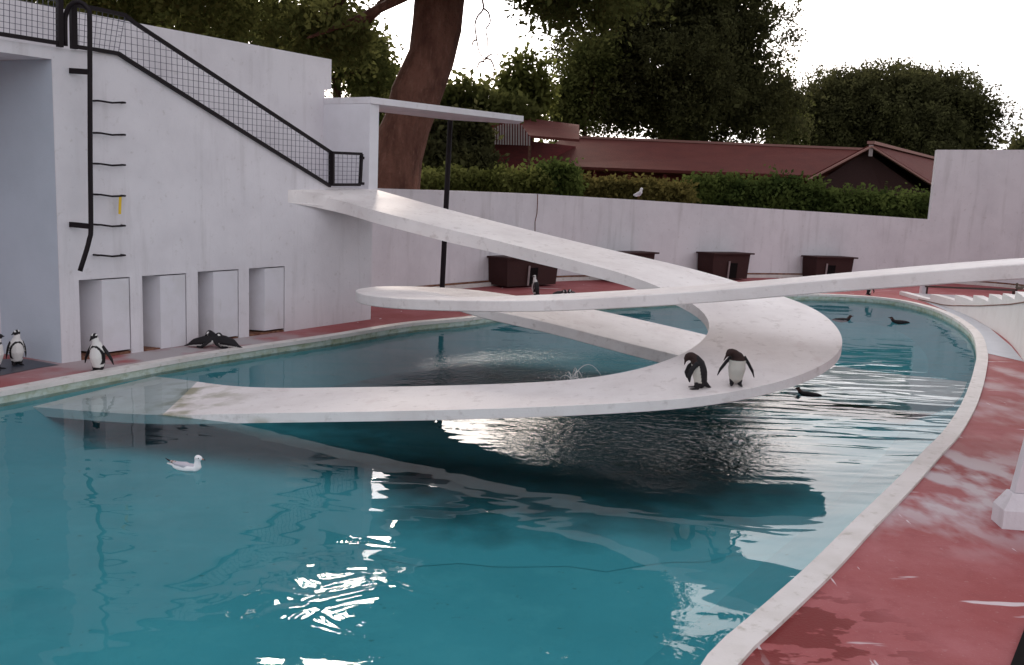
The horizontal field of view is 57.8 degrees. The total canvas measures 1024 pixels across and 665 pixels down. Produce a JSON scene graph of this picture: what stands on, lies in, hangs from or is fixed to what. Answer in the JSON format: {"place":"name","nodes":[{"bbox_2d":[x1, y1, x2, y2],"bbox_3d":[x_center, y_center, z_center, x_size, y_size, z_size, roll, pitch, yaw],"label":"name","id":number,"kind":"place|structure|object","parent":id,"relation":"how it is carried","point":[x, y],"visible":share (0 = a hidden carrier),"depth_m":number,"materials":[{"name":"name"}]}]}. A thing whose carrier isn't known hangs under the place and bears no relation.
{"place":"outdoors","nodes":[
{"label":"outdoors","id":0,"kind":"place"},
{"bbox_2d":[0,321,927,664],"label":"pool floor","id":1,"kind":"structure","parent":0,"point":[238,547],"depth_m":7.86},
{"bbox_2d":[0,296,975,664],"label":"pool wall","id":2,"kind":"structure","parent":1,"relation":"on","point":[28,430],"depth_m":13.82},
{"bbox_2d":[0,294,987,664],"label":"coping","id":3,"kind":"object","parent":2,"relation":"on","point":[756,628],"visible":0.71,"depth_m":8.93,"materials":[{"name":"white concrete"}]},
{"bbox_2d":[356,258,1023,413],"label":"ramp","id":4,"kind":"structure","parent":2,"relation":"on","point":[580,317],"depth_m":13.88,"materials":[{"name":"white concrete"}]},
{"bbox_2d":[0,278,1023,664],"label":"deck","id":5,"kind":"structure","parent":0,"point":[930,572],"depth_m":7.14,"materials":[{"name":"red concrete"}]},
{"bbox_2d":[0,359,57,374],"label":"wet floor","id":6,"kind":"structure","parent":5,"relation":"on","point":[11,368],"depth_m":12.57,"materials":[{"name":"grey concrete"}]},
{"bbox_2d":[0,334,5,368],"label":"penguin","id":7,"kind":"object","parent":6,"relation":"on","point":[1,350],"visible":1,"depth_m":12.25,"materials":[{"name":"white"}]},
{"bbox_2d":[6,330,26,365],"bbox_3d":[-6.726,0.201,12.579,0.229,0.492,0.219,2,9,-6],"label":"penguin","id":8,"kind":"object","parent":6,"relation":"on","point":[16,348],"visible":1,"depth_m":12.52,"materials":[{"name":"white"}]},
{"bbox_2d":[85,333,113,370],"bbox_3d":[-5.535,0.260,12.419,0.407,0.527,0.242,3,9,6],"label":"penguin","id":9,"kind":"object","parent":5,"relation":"on","point":[97,350],"visible":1,"depth_m":12.35,"materials":[{"name":"white"}]},
{"bbox_2d":[184,333,221,347],"bbox_3d":[-4.791,0.113,14.449,0.550,0.237,0.297,-4,11,-36],"label":"penguin","id":10,"kind":"object","parent":5,"relation":"on","point":[201,342],"visible":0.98,"depth_m":14.38,"materials":[{"name":"black"}]},
{"bbox_2d":[205,330,242,348],"bbox_3d":[-4.503,0.108,14.485,0.601,0.259,0.325,10,12,40],"label":"penguin","id":11,"kind":"object","parent":5,"relation":"on","point":[224,342],"visible":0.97,"depth_m":14.40,"materials":[{"name":"black"}]},
{"bbox_2d":[0,0,523,362],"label":"penguin house","id":12,"kind":"structure","parent":5,"relation":"on","point":[218,233],"depth_m":14.19,"materials":[{"name":"paint"}]},
{"bbox_2d":[0,0,63,47],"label":"railing","id":13,"kind":"object","parent":12,"relation":"on","point":[59,18],"visible":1,"depth_m":12.07,"materials":[{"name":"black metal"}]},
{"bbox_2d":[64,0,125,271],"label":"wall ladder","id":14,"kind":"object","parent":12,"relation":"attached to","point":[88,71],"depth_m":12.48,"materials":[{"name":"black metal"}]},
{"bbox_2d":[118,197,121,213],"bbox_3d":[-5.570,-1.810,13.187,0.008,0.255,0.057,8,11,33],"label":"tag","id":15,"kind":"object","parent":14,"relation":"hanging from","point":[119,207],"visible":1,"depth_m":13.18,"materials":[{"name":"yellow"}]},
{"bbox_2d":[69,5,332,186],"bbox_3d":[-4.548,-3.506,14.541,0.072,2.329,4.968,8,11,33],"label":"railing","id":16,"kind":"object","parent":12,"relation":"on","point":[73,30],"visible":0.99,"depth_m":14.06,"materials":[{"name":"black metal"}]},
{"bbox_2d":[332,151,364,185],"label":"gate","id":17,"kind":"structure","parent":16,"relation":"attached to","point":[360,171],"depth_m":17.00,"materials":[{"name":"black metal"}]},
{"bbox_2d":[33,189,841,423],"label":"ramp","id":18,"kind":"structure","parent":12,"relation":"attached to","point":[781,343],"depth_m":11.22,"materials":[{"name":"white concrete"}]},
{"bbox_2d":[684,352,710,389],"bbox_3d":[2.005,0.414,10.016,0.314,0.400,0.254,3,9,4],"label":"penguin","id":19,"kind":"object","parent":18,"relation":"on","point":[696,368],"visible":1,"depth_m":9.96,"materials":[{"name":"black"}]},
{"bbox_2d":[717,349,753,386],"bbox_3d":[2.426,0.367,10.016,0.395,0.403,0.223,3,9,6],"label":"penguin","id":20,"kind":"object","parent":18,"relation":"on","point":[738,361],"visible":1,"depth_m":9.94,"materials":[{"name":"white"}]},
{"bbox_2d":[487,255,557,286],"bbox_3d":[0.348,-1.708,25.265,2.105,0.784,0.890,-6,12,-43],"label":"nest cabin","id":21,"kind":"object","parent":5,"relation":"on","point":[505,271],"visible":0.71,"depth_m":24.75,"materials":[{"name":"black wood"}]},
{"bbox_2d":[532,275,539,294],"bbox_3d":[0.593,-1.159,22.991,0.230,0.533,0.243,-2,10,-24],"label":"penguin","id":22,"kind":"object","parent":5,"relation":"on","point":[535,287],"visible":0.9,"depth_m":22.94,"materials":[{"name":"black"}]},
{"bbox_2d":[553,290,566,293],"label":"penguin","id":23,"kind":"object","parent":5,"relation":"on","point":[561,292],"visible":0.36,"depth_m":22.45,"materials":[{"name":"black"}]},
{"bbox_2d":[371,150,1023,288],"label":"perimeter wall","id":24,"kind":"structure","parent":5,"relation":"on","point":[976,208],"depth_m":30.74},
{"bbox_2d":[633,188,643,196],"bbox_3d":[3.875,-4.254,28.436,0.360,0.377,0.119,9,11,37],"label":"gull","id":25,"kind":"object","parent":24,"relation":"on","point":[639,193],"visible":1,"depth_m":28.37,"materials":[{"name":"white"}]},
{"bbox_2d":[618,251,659,259],"bbox_3d":[3.471,-2.014,27.836,1.651,0.849,0.890,-3,11,-32],"label":"nest cabin","id":26,"kind":"object","parent":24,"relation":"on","point":[648,254],"visible":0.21,"depth_m":27.68,"materials":[{"name":"black wood"}]},
{"bbox_2d":[696,251,754,278],"bbox_3d":[6.816,-2.167,29.763,1.649,0.830,0.890,-2,10,-27],"label":"nest cabin","id":27,"kind":"object","parent":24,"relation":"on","point":[731,265],"visible":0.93,"depth_m":29.44,"materials":[{"name":"black wood"}]},
{"bbox_2d":[801,255,857,276],"bbox_3d":[10.697,-2.211,31.348,1.617,0.750,0.890,0,9,-17],"label":"nest cabin","id":28,"kind":"object","parent":5,"relation":"on","point":[813,265],"visible":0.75,"depth_m":31.02,"materials":[{"name":"black wood"}]},
{"bbox_2d":[865,289,874,294],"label":"penguin","id":29,"kind":"object","parent":5,"relation":"on","point":[868,292],"visible":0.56,"depth_m":26.41,"materials":[{"name":"black"}]},
{"bbox_2d":[919,285,928,293],"bbox_3d":[12.241,-1.281,27.607,0.200,0.317,0.200,2,9,0],"label":"post","id":30,"kind":"object","parent":5,"relation":"on","point":[922,289],"visible":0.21,"depth_m":27.54,"materials":[{"name":"white concrete"}]},
{"bbox_2d":[899,291,1023,360],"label":"step wall","id":31,"kind":"structure","parent":5,"relation":"on","point":[1002,316],"depth_m":20.42,"materials":[{"name":"white concrete"}]},
{"bbox_2d":[1015,283,1023,289],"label":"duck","id":32,"kind":"object","parent":31,"relation":"on","point":[1017,287],"visible":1,"depth_m":16.79},
{"bbox_2d":[925,286,1017,293],"bbox_3d":[11.435,-1.011,23.530,0.050,0.993,8.119,4,9,11],"label":"handrail","id":33,"kind":"object","parent":5,"relation":"on","point":[1000,289],"visible":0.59,"depth_m":22.52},
{"bbox_2d":[991,439,1023,530],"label":"ramp pier","id":34,"kind":"structure","parent":5,"relation":"on","point":[1008,509],"depth_m":7.86,"materials":[{"name":"white concrete"}]},
{"bbox_2d":[228,360,865,571],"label":"deep floor","id":35,"kind":"structure","parent":0,"point":[767,478],"depth_m":10.76,"materials":[{"name":"teal liquid"}]},
{"bbox_2d":[248,0,1023,149],"label":"sky","id":36,"kind":"structure","parent":0,"point":[989,34],"materials":[{"name":"white"}]},
{"bbox_2d":[418,300,966,461],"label":"water","id":37,"kind":"structure","parent":0,"point":[874,306],"depth_m":22.79,"materials":[{"name":"liquid"}]},
{"bbox_2d":[165,455,204,472],"bbox_3d":[-3.126,1.254,8.883,0.400,0.185,0.098,3,9,4],"label":"gull","id":38,"kind":"object","parent":37,"relation":"on","point":[187,467],"visible":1,"depth_m":8.85,"materials":[{"name":"white"}]},
{"bbox_2d":[529,364,600,380],"bbox_3d":[0.865,0.592,13.737,1.250,0.253,1.014,2,9,0],"label":"water splash","id":39,"kind":"object","parent":37,"relation":"on","point":[576,371],"visible":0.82,"depth_m":13.77,"materials":[{"name":"white liquid"}]},
{"bbox_2d":[794,387,821,396],"bbox_3d":[4.295,0.872,13.485,0.404,0.135,0.098,6,10,20],"label":"penguin","id":40,"kind":"object","parent":37,"relation":"on","point":[806,393],"visible":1,"depth_m":13.46,"materials":[{"name":"black"}]},
{"bbox_2d":[832,315,852,321],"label":"penguin","id":41,"kind":"object","parent":37,"relation":"on","point":[845,319],"visible":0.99,"depth_m":22.12,"materials":[{"name":"black"}]},
{"bbox_2d":[888,317,909,323],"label":"penguin","id":42,"kind":"object","parent":37,"relation":"on","point":[893,320],"visible":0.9,"depth_m":21.98,"materials":[{"name":"black"}]},
{"bbox_2d":[927,302,1022,360],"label":"paving","id":43,"kind":"structure","parent":0,"point":[997,345],"depth_m":18.94,"materials":[{"name":"white concrete"}]},
{"bbox_2d":[1011,631,1023,664],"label":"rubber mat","id":44,"kind":"object","parent":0,"point":[1018,658],"visible":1,"depth_m":5.62,"materials":[{"name":"black"}]},
{"label":"ground","id":45,"kind":"structure","parent":0,"visible":0},
{"bbox_2d":[22,0,279,45],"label":"tree","id":46,"kind":"object","parent":45,"relation":"on","point":[161,23],"depth_m":37.63,"materials":[{"name":"green plant"}]},
{"bbox_2d":[204,0,403,125],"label":"tree","id":47,"kind":"object","parent":45,"relation":"on","point":[373,87],"visible":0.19,"depth_m":36.50,"materials":[{"name":"green plant"}]},
{"bbox_2d":[344,33,402,124],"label":"tree","id":48,"kind":"object","parent":45,"relation":"on","point":[381,116],"visible":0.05,"depth_m":43.50,"materials":[{"name":"green plant"}]},
{"bbox_2d":[18,0,799,189],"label":"tree","id":49,"kind":"object","parent":45,"relation":"on","point":[334,29],"visible":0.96,"depth_m":22.71,"materials":[{"name":"green plant"}]},
{"bbox_2d":[427,98,503,149],"bbox_3d":[-2.146,-5.869,34.045,3.623,5.433,1.945,2,9,0],"label":"tree","id":50,"kind":"object","parent":45,"relation":"on","point":[483,133],"visible":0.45,"depth_m":33.45,"materials":[{"name":"green plant"}]},
{"bbox_2d":[422,136,509,173],"bbox_3d":[-1.929,-5.004,33.248,3.618,3.994,1.981,2,9,0],"label":"hedge","id":51,"kind":"object","parent":45,"relation":"on","point":[469,155],"visible":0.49,"depth_m":32.62,"materials":[{"name":"green plant"}]},
{"bbox_2d":[420,161,560,194],"bbox_3d":[-1.189,-4.138,30.860,5.507,3.096,2.106,2,9,0],"label":"hedge","id":52,"kind":"object","parent":45,"relation":"on","point":[506,180],"visible":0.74,"depth_m":30.27,"materials":[{"name":"green plant"}]},
{"bbox_2d":[440,68,542,123],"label":"tree","id":53,"kind":"object","parent":45,"relation":"on","point":[459,92],"visible":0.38,"depth_m":40.05,"materials":[{"name":"green plant"}]},
{"bbox_2d":[490,30,561,142],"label":"tree","id":54,"kind":"object","parent":45,"relation":"on","point":[538,83],"visible":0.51,"depth_m":43.38,"materials":[{"name":"green plant"}]},
{"bbox_2d":[490,118,578,171],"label":"pavilion","id":55,"kind":"structure","parent":45,"relation":"on","point":[517,144],"depth_m":38.40,"materials":[{"name":"fabric"}]},
{"bbox_2d":[520,155,589,196],"bbox_3d":[1.389,-4.265,31.343,2.417,3.414,2.009,2,9,0],"label":"hedge","id":56,"kind":"object","parent":45,"relation":"on","point":[570,181],"visible":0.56,"depth_m":30.74,"materials":[{"name":"green plant"}]},
{"bbox_2d":[542,15,633,143],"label":"tree","id":57,"kind":"object","parent":45,"relation":"on","point":[586,77],"visible":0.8,"depth_m":52.56,"materials":[{"name":"green plant"}]},
{"bbox_2d":[581,169,701,203],"bbox_3d":[4.013,-4.198,32.815,5.132,3.044,2.048,2,9,0],"label":"hedge","id":58,"kind":"object","parent":45,"relation":"on","point":[664,190],"visible":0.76,"depth_m":32.21,"materials":[{"name":"green plant"}]},
{"bbox_2d":[545,0,817,145],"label":"tree","id":59,"kind":"object","parent":45,"relation":"on","point":[703,74],"visible":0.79,"depth_m":54.80,"materials":[{"name":"green plant"}]},
{"bbox_2d":[547,136,933,195],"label":"long lodge","id":60,"kind":"structure","parent":45,"relation":"on","point":[877,164],"depth_m":40.61,"materials":[{"name":"tile"}]},
{"bbox_2d":[539,128,1007,149],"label":"distant wood","id":61,"kind":"object","parent":45,"relation":"on","point":[737,140],"depth_m":125.95,"materials":[{"name":"green plant"}]},
{"bbox_2d":[758,62,820,144],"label":"tree","id":62,"kind":"object","parent":45,"relation":"on","point":[794,139],"visible":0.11,"depth_m":72.22,"materials":[{"name":"green plant"}]},
{"bbox_2d":[674,164,930,218],"bbox_3d":[10.792,-4.296,33.798,10.234,3.504,2.104,2,9,0],"label":"hedge","id":63,"kind":"object","parent":45,"relation":"on","point":[774,191],"visible":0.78,"depth_m":33.25,"materials":[{"name":"green plant"}]},
{"bbox_2d":[793,56,1023,155],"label":"tree","id":64,"kind":"object","parent":45,"relation":"on","point":[921,110],"visible":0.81,"depth_m":73.69,"materials":[{"name":"green plant"}]},
{"bbox_2d":[1002,130,1023,149],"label":"tree","id":65,"kind":"object","parent":45,"relation":"on","point":[1017,143],"visible":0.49,"depth_m":107.18,"materials":[{"name":"green plant"}]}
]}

